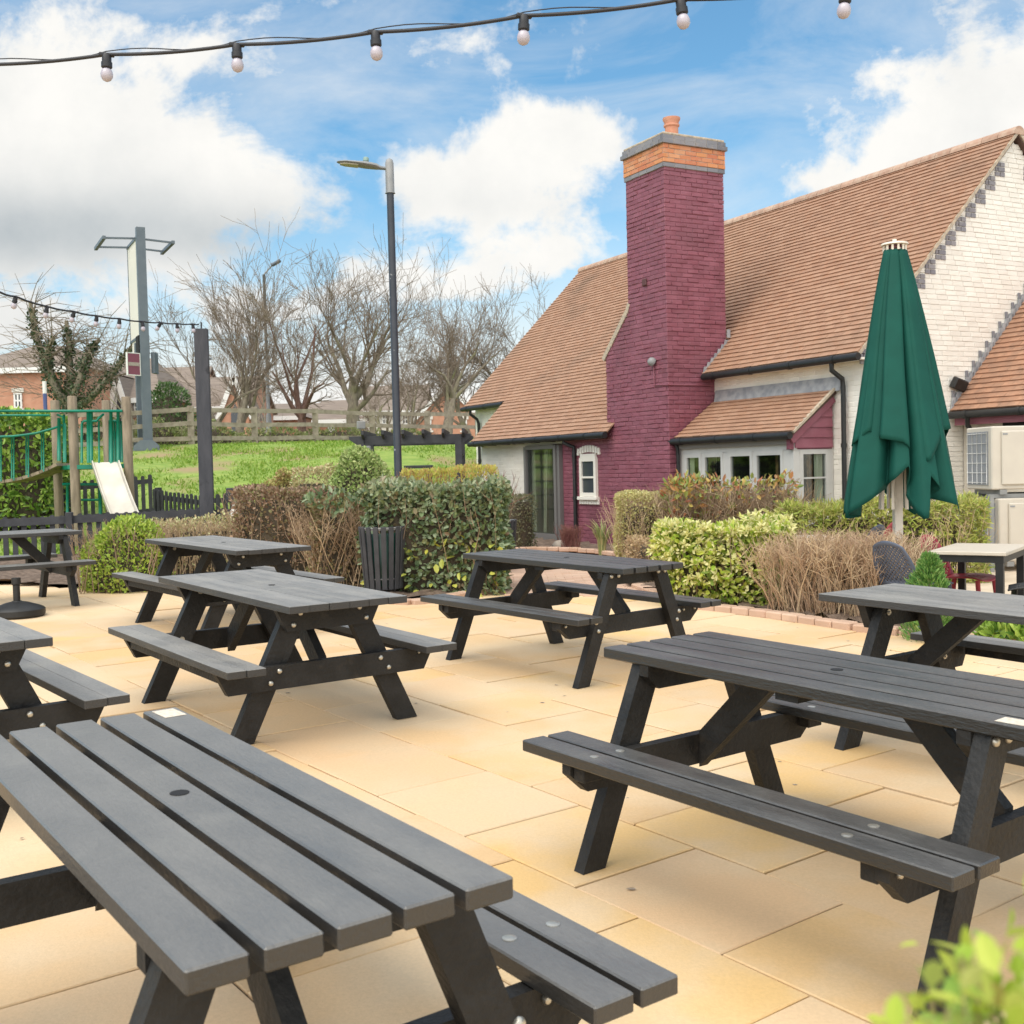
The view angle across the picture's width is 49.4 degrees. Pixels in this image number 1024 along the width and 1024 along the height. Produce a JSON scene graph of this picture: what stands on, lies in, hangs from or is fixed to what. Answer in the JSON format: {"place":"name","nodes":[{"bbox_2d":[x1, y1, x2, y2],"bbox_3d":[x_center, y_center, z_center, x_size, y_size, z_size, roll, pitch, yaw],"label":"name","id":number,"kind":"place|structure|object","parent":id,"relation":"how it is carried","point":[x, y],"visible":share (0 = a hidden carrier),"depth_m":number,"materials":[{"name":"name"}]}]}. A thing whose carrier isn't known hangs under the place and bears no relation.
{"place":"outdoors","nodes":[
{"label":"outdoors","id":0,"kind":"place"},
{"bbox_2d":[0,439,476,555],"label":"grass bank","id":1,"kind":"structure","parent":0,"point":[408,458],"depth_m":28.19,"materials":[{"name":"plant"}]},
{"bbox_2d":[0,405,81,530],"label":"laurel hedge","id":2,"kind":"object","parent":1,"relation":"on","point":[30,499],"visible":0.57,"depth_m":20.91,"materials":[{"name":"green plant"}]},
{"bbox_2d":[42,381,47,409],"bbox_3d":[-13.769,-2.853,32.902,0.115,2.009,0.115,-2,2,-22],"label":"sign pole","id":3,"kind":"object","parent":1,"relation":"on","point":[44,385],"visible":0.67,"depth_m":32.83,"materials":[{"name":"white plastic"}]},
{"bbox_2d":[0,396,141,546],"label":"play frame","id":4,"kind":"object","parent":1,"relation":"on","point":[115,483],"visible":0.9,"depth_m":18.92,"materials":[{"name":"green paint"}]},
{"bbox_2d":[0,266,187,441],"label":"ivy tree","id":5,"kind":"object","parent":1,"relation":"on","point":[72,385],"visible":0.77,"depth_m":34.23,"materials":[{"name":"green plant"}]},
{"bbox_2d":[78,416,136,446],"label":"scrub bush","id":6,"kind":"object","parent":1,"relation":"on","point":[95,436],"visible":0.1,"depth_m":34.62,"materials":[{"name":"green plant"}]},
{"bbox_2d":[94,227,174,450],"bbox_3d":[-10.895,-4.944,32.562,1.990,6.339,2.338,-3,2,-28],"label":"pub sign","id":7,"kind":"object","parent":1,"relation":"on","point":[138,363],"visible":0.94,"depth_m":31.80,"materials":[{"name":"metal"}]},
{"bbox_2d":[134,416,195,444],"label":"scrub bush","id":8,"kind":"object","parent":1,"relation":"on","point":[161,432],"visible":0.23,"depth_m":35.70,"materials":[{"name":"green plant"}]},
{"bbox_2d":[214,493,232,529],"bbox_3d":[-5.196,0.084,20.429,0.750,0.867,0.062,-3,3,-36],"label":"picket fence","id":9,"kind":"object","parent":1,"relation":"on","point":[217,500],"visible":0.16,"depth_m":20.29,"materials":[{"name":"wood"}]},
{"bbox_2d":[349,421,472,482],"bbox_3d":[-1.989,-0.567,22.753,2.398,2.547,2.080,-1,2,0],"label":"pergola","id":10,"kind":"object","parent":1,"relation":"on","point":[370,440],"visible":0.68,"depth_m":21.93,"materials":[{"name":"black wood"}]},
{"bbox_2d":[404,465,432,481],"bbox_3d":[-2.170,-0.832,25.985,0.660,0.514,0.360,-1,2,0],"label":"bench","id":11,"kind":"object","parent":1,"relation":"on","point":[419,466],"visible":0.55,"depth_m":25.80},
{"bbox_2d":[0,0,850,81],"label":"string lights","id":12,"kind":"object","parent":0,"point":[682,21],"visible":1,"depth_m":3.90,"materials":[{"name":"plastic"}]},
{"bbox_2d":[0,552,902,628],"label":"ground","id":13,"kind":"structure","parent":0,"point":[54,585],"depth_m":13.61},
{"bbox_2d":[0,346,132,438],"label":"brick house","id":14,"kind":"structure","parent":13,"relation":"on","point":[22,400],"depth_m":61.78,"materials":[{"name":"brick"}]},
{"bbox_2d":[11,388,24,409],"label":"window","id":15,"kind":"structure","parent":14,"relation":"in","point":[18,400],"depth_m":61.68,"materials":[{"name":"white plastic"}]},
{"bbox_2d":[0,292,136,424],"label":"bare tree","id":16,"kind":"object","parent":13,"relation":"on","point":[37,393],"visible":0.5,"depth_m":37.47,"materials":[{"name":"brown plant"}]},
{"bbox_2d":[0,474,152,530],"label":"picket fence","id":17,"kind":"object","parent":13,"relation":"on","point":[143,481],"visible":0.25,"depth_m":22.08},
{"bbox_2d":[110,358,191,420],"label":"brick house","id":18,"kind":"structure","parent":13,"relation":"on","point":[125,387],"depth_m":67.93,"materials":[{"name":"paint"}]},
{"bbox_2d":[136,380,196,430],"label":"round bush","id":19,"kind":"object","parent":13,"relation":"on","point":[162,401],"visible":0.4,"depth_m":38.54,"materials":[{"name":"green plant"}]},
{"bbox_2d":[153,487,199,527],"bbox_3d":[-6.093,0.076,20.465,1.578,1.061,0.130,0,3,41],"label":"picket fence","id":20,"kind":"object","parent":13,"relation":"on","point":[159,497],"visible":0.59,"depth_m":20.52,"materials":[{"name":"wood"}]},
{"bbox_2d":[163,367,215,390],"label":"brick house","id":21,"kind":"structure","parent":13,"relation":"on","point":[185,376],"depth_m":78.34,"materials":[{"name":"brick"}]},
{"bbox_2d":[194,322,214,528],"bbox_3d":[-4.676,-1.075,16.967,0.205,3.599,0.205,-2,2,-11],"label":"timber post","id":22,"kind":"object","parent":13,"relation":"on","point":[204,419],"visible":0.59,"depth_m":16.86,"materials":[{"name":"wood"}]},
{"bbox_2d":[0,291,198,332],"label":"string lights","id":23,"kind":"object","parent":22,"relation":"hanging from","point":[71,318],"visible":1,"depth_m":13.39,"materials":[{"name":"plastic"}]},
{"bbox_2d":[172,419,250,443],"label":"scrub bush","id":24,"kind":"object","parent":13,"relation":"on","point":[216,432],"visible":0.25,"depth_m":36.73,"materials":[{"name":"green plant"}]},
{"bbox_2d":[0,554,464,596],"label":"soil bed","id":25,"kind":"object","parent":13,"relation":"on","point":[29,575],"visible":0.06,"depth_m":13.61,"materials":[{"name":"brown soil"}]},
{"bbox_2d":[0,507,199,555],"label":"picket fence","id":26,"kind":"object","parent":25,"relation":"on","point":[69,519],"visible":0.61,"depth_m":16.78,"materials":[{"name":"wood"}]},
{"bbox_2d":[59,512,188,593],"bbox_3d":[-4.399,0.456,12.776,1.394,0.910,1.097,-2,2,-6],"label":"green bush","id":27,"kind":"object","parent":25,"relation":"on","point":[124,547],"visible":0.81,"depth_m":12.54,"materials":[{"name":"green plant"}]},
{"bbox_2d":[145,509,237,574],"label":"dry hedge","id":28,"kind":"object","parent":25,"relation":"on","point":[189,565],"visible":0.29,"depth_m":13.70,"materials":[{"name":"beige plant"}]},
{"bbox_2d":[215,483,336,571],"bbox_3d":[-2.644,0.256,13.144,1.618,1.231,1.606,-2,2,-3],"label":"brown hedge","id":29,"kind":"object","parent":25,"relation":"on","point":[261,519],"visible":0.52,"depth_m":12.72,"materials":[{"name":"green plant"}]},
{"bbox_2d":[258,467,297,499],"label":"faded bush","id":30,"kind":"object","parent":25,"relation":"on","point":[282,475],"visible":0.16,"depth_m":16.02,"materials":[{"name":"yellow plant"}]},
{"bbox_2d":[289,462,337,488],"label":"cream bush","id":31,"kind":"object","parent":25,"relation":"on","point":[316,470],"visible":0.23,"depth_m":15.56,"materials":[{"name":"yellow plant"}]},
{"bbox_2d":[277,483,414,586],"bbox_3d":[-1.815,0.269,12.736,1.768,1.216,1.979,-2,2,-6],"label":"brushwood hedge","id":32,"kind":"object","parent":25,"relation":"on","point":[333,536],"visible":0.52,"depth_m":12.22,"materials":[{"name":"brown plant"}]},
{"bbox_2d":[324,444,391,510],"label":"domed bush","id":33,"kind":"object","parent":25,"relation":"on","point":[355,469],"visible":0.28,"depth_m":14.79,"materials":[{"name":"green plant"}]},
{"bbox_2d":[358,525,405,590],"bbox_3d":[-1.364,0.512,11.777,0.501,0.730,0.501,-1,2,0],"label":"litter bin","id":34,"kind":"object","parent":25,"relation":"on","point":[382,556],"visible":0.88,"depth_m":11.60,"materials":[{"name":"grey metal"}]},
{"bbox_2d":[338,471,520,596],"bbox_3d":[-0.849,0.241,12.317,1.918,1.375,1.697,-1,2,2],"label":"leafy hedge","id":35,"kind":"object","parent":25,"relation":"on","point":[448,525],"visible":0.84,"depth_m":11.79,"materials":[{"name":"green plant"}]},
{"bbox_2d":[397,462,531,503],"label":"flat hedge","id":36,"kind":"object","parent":25,"relation":"on","point":[418,473],"visible":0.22,"depth_m":14.16,"materials":[{"name":"yellow plant"}]},
{"bbox_2d":[187,375,277,434],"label":"brick house","id":37,"kind":"structure","parent":13,"relation":"on","point":[230,417],"depth_m":74.55,"materials":[{"name":"brick"}]},
{"bbox_2d":[167,243,299,443],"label":"bare tree","id":38,"kind":"object","parent":13,"relation":"on","point":[243,401],"visible":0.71,"depth_m":42.43,"materials":[{"name":"brown plant"}]},
{"bbox_2d":[151,305,322,432],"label":"bare tree","id":39,"kind":"object","parent":13,"relation":"on","point":[230,392],"visible":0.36,"depth_m":55.85,"materials":[{"name":"brown plant"}]},
{"bbox_2d":[148,259,375,428],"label":"bare tree","id":40,"kind":"object","parent":13,"relation":"on","point":[223,415],"visible":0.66,"depth_m":40.43,"materials":[{"name":"brown plant"}]},
{"bbox_2d":[60,406,475,450],"bbox_3d":[-6.912,-2.504,35.601,20.098,1.593,1.262,-3,3,-38],"label":"rail fence","id":41,"kind":"object","parent":13,"relation":"on","point":[190,423],"visible":0.42,"depth_m":34.59,"materials":[{"name":"wood"}]},
{"bbox_2d":[226,427,312,443],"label":"scrub bush","id":42,"kind":"object","parent":13,"relation":"on","point":[289,430],"visible":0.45,"depth_m":38.19,"materials":[{"name":"green plant"}]},
{"bbox_2d":[263,259,280,431],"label":"street lamp","id":43,"kind":"object","parent":13,"relation":"on","point":[268,415],"visible":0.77,"depth_m":44.75,"materials":[{"name":"grey metal"}]},
{"bbox_2d":[157,207,417,440],"bbox_3d":[-7.569,-6.157,39.372,6.512,8.370,8.193,0,3,31],"label":"bare tree","id":44,"kind":"object","parent":13,"relation":"on","point":[305,404],"visible":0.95,"depth_m":39.33,"materials":[{"name":"brown plant"}]},
{"bbox_2d":[273,404,312,435],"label":"brick house","id":45,"kind":"structure","parent":13,"relation":"on","point":[279,417],"depth_m":83.81,"materials":[{"name":"brick"}]},
{"bbox_2d":[306,427,368,441],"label":"scrub bush","id":46,"kind":"object","parent":13,"relation":"on","point":[333,432],"visible":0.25,"depth_m":39.68,"materials":[{"name":"green plant"}]},
{"bbox_2d":[311,400,363,433],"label":"brick house","id":47,"kind":"structure","parent":13,"relation":"on","point":[333,418],"depth_m":80.34,"materials":[{"name":"paint"}]},
{"bbox_2d":[282,223,456,434],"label":"bare tree","id":48,"kind":"object","parent":13,"relation":"on","point":[353,393],"visible":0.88,"depth_m":41.67,"materials":[{"name":"brown plant"}]},
{"bbox_2d":[337,157,401,477],"bbox_3d":[-2.125,-2.266,16.860,0.862,6.142,0.280,-2,2,-10],"label":"street lamp","id":49,"kind":"object","parent":13,"relation":"on","point":[365,163],"visible":0.87,"depth_m":16.84,"materials":[{"name":"grey metal"}]},
{"bbox_2d":[329,305,444,435],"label":"bare tree","id":50,"kind":"object","parent":13,"relation":"on","point":[373,407],"visible":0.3,"depth_m":56.50,"materials":[{"name":"brown plant"}]},
{"bbox_2d":[360,385,431,433],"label":"brick house","id":51,"kind":"structure","parent":13,"relation":"on","point":[385,408],"depth_m":74.31,"materials":[{"name":"brick"}]},
{"bbox_2d":[375,427,437,435],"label":"scrub bush","id":52,"kind":"object","parent":13,"relation":"on","point":[412,430],"visible":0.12,"depth_m":41.74,"materials":[{"name":"green plant"}]},
{"bbox_2d":[372,296,469,428],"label":"bare tree","id":53,"kind":"object","parent":13,"relation":"on","point":[440,396],"visible":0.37,"depth_m":49.83,"materials":[{"name":"brown plant"}]},
{"bbox_2d":[371,278,500,435],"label":"bare tree","id":54,"kind":"object","parent":13,"relation":"on","point":[462,421],"visible":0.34,"depth_m":47.74,"materials":[{"name":"brown plant"}]},
{"bbox_2d":[410,390,474,436],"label":"brick house","id":55,"kind":"structure","parent":13,"relation":"on","point":[439,420],"depth_m":71.82,"materials":[{"name":"brick"}]},
{"bbox_2d":[398,238,534,433],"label":"bare tree","id":56,"kind":"object","parent":13,"relation":"on","point":[451,388],"visible":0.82,"depth_m":45.02,"materials":[{"name":"brown plant"}]},
{"bbox_2d":[423,263,552,394],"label":"bare tree","id":57,"kind":"object","parent":13,"relation":"on","point":[504,349],"visible":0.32,"depth_m":46.75,"materials":[{"name":"brown plant"}]},
{"bbox_2d":[508,493,537,548],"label":"box hedge","id":58,"kind":"object","parent":13,"relation":"on","point":[521,512],"visible":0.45,"depth_m":18.56,"materials":[{"name":"green plant"}]},
{"bbox_2d":[460,116,1023,543],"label":"pub building","id":59,"kind":"structure","parent":13,"relation":"on","point":[691,330],"depth_m":18.45,"materials":[{"name":"tile"}]},
{"bbox_2d":[523,444,564,539],"bbox_3d":[0.625,-0.389,22.127,0.090,1.890,1.413,-3,2,-28],"label":"door frame","id":60,"kind":"structure","parent":59,"relation":"in","point":[557,449],"depth_m":21.64,"materials":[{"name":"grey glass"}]},
{"bbox_2d":[579,454,598,496],"bbox_3d":[1.417,-0.681,20.653,0.053,0.795,0.570,-3,2,-28],"label":"sash window","id":61,"kind":"structure","parent":59,"relation":"in","point":[588,463],"depth_m":20.65,"materials":[{"name":"beige paint"}]},
{"bbox_2d":[679,445,833,505],"bbox_3d":[3.756,-0.531,17.456,0.830,1.015,2.745,-3,2,-28],"label":"bay window","id":62,"kind":"structure","parent":59,"relation":"in","point":[790,459],"depth_m":16.69,"materials":[{"name":"white wood"}]},
{"bbox_2d":[635,582,910,628],"bbox_3d":[4.152,0.829,11.844,5.760,0.248,9.000,-1,2,0],"label":"soil bed","id":63,"kind":"object","parent":13,"relation":"on","point":[841,616],"visible":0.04,"depth_m":9.88,"materials":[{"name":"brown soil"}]},
{"bbox_2d":[620,533,653,583],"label":"brown bush","id":64,"kind":"object","parent":63,"relation":"on","point":[638,543],"visible":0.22,"depth_m":12.50,"materials":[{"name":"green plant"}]},
{"bbox_2d":[598,489,691,556],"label":"gold bush","id":65,"kind":"object","parent":63,"relation":"on","point":[634,520],"visible":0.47,"depth_m":14.27,"materials":[{"name":"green plant"}]},
{"bbox_2d":[646,508,799,606],"bbox_3d":[2.085,0.475,11.020,1.484,0.999,1.351,-1,2,11],"label":"yellow bush","id":66,"kind":"object","parent":63,"relation":"on","point":[704,552],"visible":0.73,"depth_m":10.62,"materials":[{"name":"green plant"}]},
{"bbox_2d":[635,468,830,530],"bbox_3d":[2.740,0.101,13.961,2.371,1.326,1.522,-1,2,7],"label":"photinia hedge","id":67,"kind":"object","parent":63,"relation":"on","point":[701,503],"visible":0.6,"depth_m":13.69,"materials":[{"name":"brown plant"}]},
{"bbox_2d":[763,551,799,610],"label":"spiky plant","id":68,"kind":"object","parent":63,"relation":"on","point":[779,577],"visible":0.12,"depth_m":10.22,"materials":[{"name":"brown plant"}]},
{"bbox_2d":[734,526,949,622],"bbox_3d":[2.975,0.546,10.010,1.768,0.786,1.479,0,3,35],"label":"twig hedge","id":69,"kind":"object","parent":63,"relation":"on","point":[822,564],"visible":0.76,"depth_m":9.85,"materials":[{"name":"plant"}]},
{"bbox_2d":[897,550,952,641],"bbox_3d":[3.244,0.669,8.649,0.494,0.762,0.513,-1,2,0],"label":"conifer","id":70,"kind":"object","parent":63,"relation":"on","point":[929,567],"visible":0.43,"depth_m":8.60,"materials":[{"name":"green plant"}]},
{"bbox_2d":[972,620,1021,638],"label":"plant","id":71,"kind":"object","parent":63,"relation":"on","point":[987,628],"visible":0.44,"depth_m":8.51,"materials":[{"name":"green plant"}]},
{"bbox_2d":[995,623,1023,641],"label":"plant","id":72,"kind":"object","parent":63,"relation":"on","point":[1014,631],"visible":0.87,"depth_m":8.34,"materials":[{"name":"green plant"}]},
{"bbox_2d":[962,492,1023,571],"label":"rail stand","id":73,"kind":"object","parent":13,"relation":"on","point":[1007,495],"visible":0.41,"depth_m":14.01,"materials":[{"name":"grey metal"}]},
{"bbox_2d":[966,426,1023,494],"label":"air conditioner","id":74,"kind":"object","parent":73,"relation":"on","point":[995,459],"visible":1,"depth_m":14.02,"materials":[{"name":"beige metal"}]},
{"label":"path bedding","id":75,"kind":"structure","parent":13,"relation":"on","visible":0},
{"bbox_2d":[394,589,489,604],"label":"kerb","id":76,"kind":"structure","parent":75,"relation":"on","point":[415,601],"depth_m":11.13,"materials":[{"name":"brick"}]},
{"bbox_2d":[0,582,1023,1023],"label":"patio","id":77,"kind":"structure","parent":0,"point":[726,920],"depth_m":4.43,"materials":[{"name":"stone"}]},
{"bbox_2d":[0,577,45,619],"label":"parasol base","id":78,"kind":"object","parent":77,"relation":"on","point":[17,607],"visible":1,"depth_m":10.49,"materials":[{"name":"black plastic"}]},
{"bbox_2d":[0,528,95,605],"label":"picnic table","id":79,"kind":"object","parent":77,"relation":"on","point":[34,557],"visible":1,"depth_m":11.47,"materials":[{"name":"grey wood"}]},
{"bbox_2d":[0,617,129,739],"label":"picnic table","id":80,"kind":"object","parent":77,"relation":"on","point":[86,697],"visible":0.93,"depth_m":4.89,"materials":[{"name":"grey wood"}]},
{"bbox_2d":[112,535,343,628],"bbox_3d":[-2.563,0.636,9.938,1.330,0.736,1.917,-3,4,-40],"label":"picnic table","id":81,"kind":"object","parent":77,"relation":"on","point":[244,554],"visible":0.56,"depth_m":9.74,"materials":[{"name":"grey wood"}]},
{"bbox_2d":[108,569,456,744],"bbox_3d":[-1.400,0.793,6.535,1.330,0.736,1.916,-3,4,-37],"label":"picnic table","id":82,"kind":"object","parent":77,"relation":"on","point":[289,609],"visible":1,"depth_m":6.13,"materials":[{"name":"grey wood"}]},
{"bbox_2d":[0,707,677,1023],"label":"picnic table","id":83,"kind":"object","parent":77,"relation":"on","point":[201,860],"visible":1,"depth_m":2.10,"materials":[{"name":"grey wood"}]},
{"bbox_2d":[420,548,720,688],"bbox_3d":[0.390,0.696,7.900,1.364,0.752,1.675,-3,4,-40],"label":"picnic table","id":84,"kind":"object","parent":77,"relation":"on","point":[608,574],"visible":1,"depth_m":7.61,"materials":[{"name":"grey wood"}]},
{"bbox_2d":[523,631,1023,1020],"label":"picnic table","id":85,"kind":"object","parent":77,"relation":"on","point":[965,729],"visible":1,"depth_m":3.46,"materials":[{"name":"grey wood"}]},
{"bbox_2d":[631,583,1018,640],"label":"kerb","id":86,"kind":"structure","parent":77,"relation":"on","point":[801,618],"depth_m":9.75,"materials":[{"name":"brick"}]},
{"bbox_2d":[818,583,1023,750],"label":"picnic table","id":87,"kind":"object","parent":77,"relation":"on","point":[950,644],"visible":0.69,"depth_m":5.66,"materials":[{"name":"grey wood"}]},
{"bbox_2d":[866,907,1023,1023],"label":"garden shrub","id":88,"kind":"object","parent":77,"relation":"on","point":[976,992],"visible":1,"depth_m":0.47,"materials":[{"name":"green plant"}]},
{"bbox_2d":[0,0,1023,404],"label":"sky","id":89,"kind":"structure","parent":0,"point":[501,148],"materials":[{"name":"blue"}]},
{"bbox_2d":[490,553,635,596],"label":"path","id":90,"kind":"structure","parent":0,"point":[573,576],"depth_m":13.37,"materials":[{"name":"stone"}]},
{"bbox_2d":[508,519,516,547],"bbox_3d":[-0.161,0.454,15.629,0.477,0.693,0.477,-1,2,0],"label":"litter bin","id":91,"kind":"object","parent":90,"relation":"on","point":[513,525],"visible":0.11,"depth_m":15.53,"materials":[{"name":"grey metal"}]},
{"bbox_2d":[532,537,614,552],"bbox_3d":[0.099,-0.055,21.113,6.200,1.285,9.200,-1,2,0],"label":"pub border","id":92,"kind":"object","parent":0,"point":[541,542],"visible":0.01,"depth_m":19.88,"materials":[{"name":"orange"}]},
{"bbox_2d":[515,546,614,555],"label":"kerb","id":93,"kind":"structure","parent":92,"relation":"on","point":[583,550],"depth_m":18.15,"materials":[{"name":"brick"}]},
{"bbox_2d":[554,524,584,546],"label":"red twig shrub","id":94,"kind":"object","parent":92,"relation":"on","point":[571,540],"visible":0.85,"depth_m":18.96,"materials":[{"name":"plant"}]},
{"bbox_2d":[582,520,612,555],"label":"spiky plant","id":95,"kind":"object","parent":92,"relation":"on","point":[602,538],"visible":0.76,"depth_m":17.57,"materials":[{"name":"green plant"}]},
{"bbox_2d":[942,561,1015,631],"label":"dining terrace","id":96,"kind":"structure","parent":0,"point":[1010,575],"depth_m":12.91,"materials":[{"name":"stone"}]},
{"bbox_2d":[866,524,884,540],"bbox_3d":[3.516,0.517,11.482,0.609,0.792,0.437,1,3,42],"label":"garden chair","id":97,"kind":"object","parent":96,"relation":"on","point":[880,526],"visible":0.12,"depth_m":11.26,"materials":[{"name":"grey plastic"}]},
{"bbox_2d":[773,489,999,582],"bbox_3d":[4.410,0.335,13.335,2.632,1.187,1.245,-1,2,6],"label":"bamboo hedge","id":98,"kind":"object","parent":96,"relation":"on","point":[935,522],"visible":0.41,"depth_m":13.05,"materials":[{"name":"green plant"}]},
{"bbox_2d":[843,239,959,540],"bbox_3d":[3.605,-0.787,10.410,1.062,3.522,0.853,-1,2,0],"label":"closed parasol","id":99,"kind":"object","parent":96,"relation":"on","point":[900,457],"visible":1,"depth_m":10.22,"materials":[{"name":"green fabric"}]},
{"bbox_2d":[873,541,953,626],"bbox_3d":[3.350,0.621,9.349,0.609,0.792,0.436,-3,2,-29],"label":"garden chair","id":100,"kind":"object","parent":96,"relation":"on","point":[883,561],"visible":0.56,"depth_m":9.22,"materials":[{"name":"wicker"}]},
{"bbox_2d":[920,534,994,592],"bbox_3d":[3.995,0.600,9.986,0.437,0.792,0.609,-4,3,-44],"label":"garden chair","id":101,"kind":"object","parent":96,"relation":"on","point":[983,577],"visible":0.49,"depth_m":10.03,"materials":[{"name":"wicker"}]},
{"bbox_2d":[928,543,1023,595],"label":"dining table","id":102,"kind":"object","parent":96,"relation":"on","point":[998,555],"visible":0.63,"depth_m":9.37,"materials":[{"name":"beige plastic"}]},
{"bbox_2d":[975,497,1023,566],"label":"air conditioner","id":103,"kind":"object","parent":96,"relation":"on","point":[1009,517],"visible":0.29,"depth_m":14.01,"materials":[{"name":"beige metal"}]},
{"bbox_2d":[1008,583,1023,594],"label":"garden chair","id":104,"kind":"object","parent":96,"relation":"on","point":[1013,588],"visible":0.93,"depth_m":8.89,"materials":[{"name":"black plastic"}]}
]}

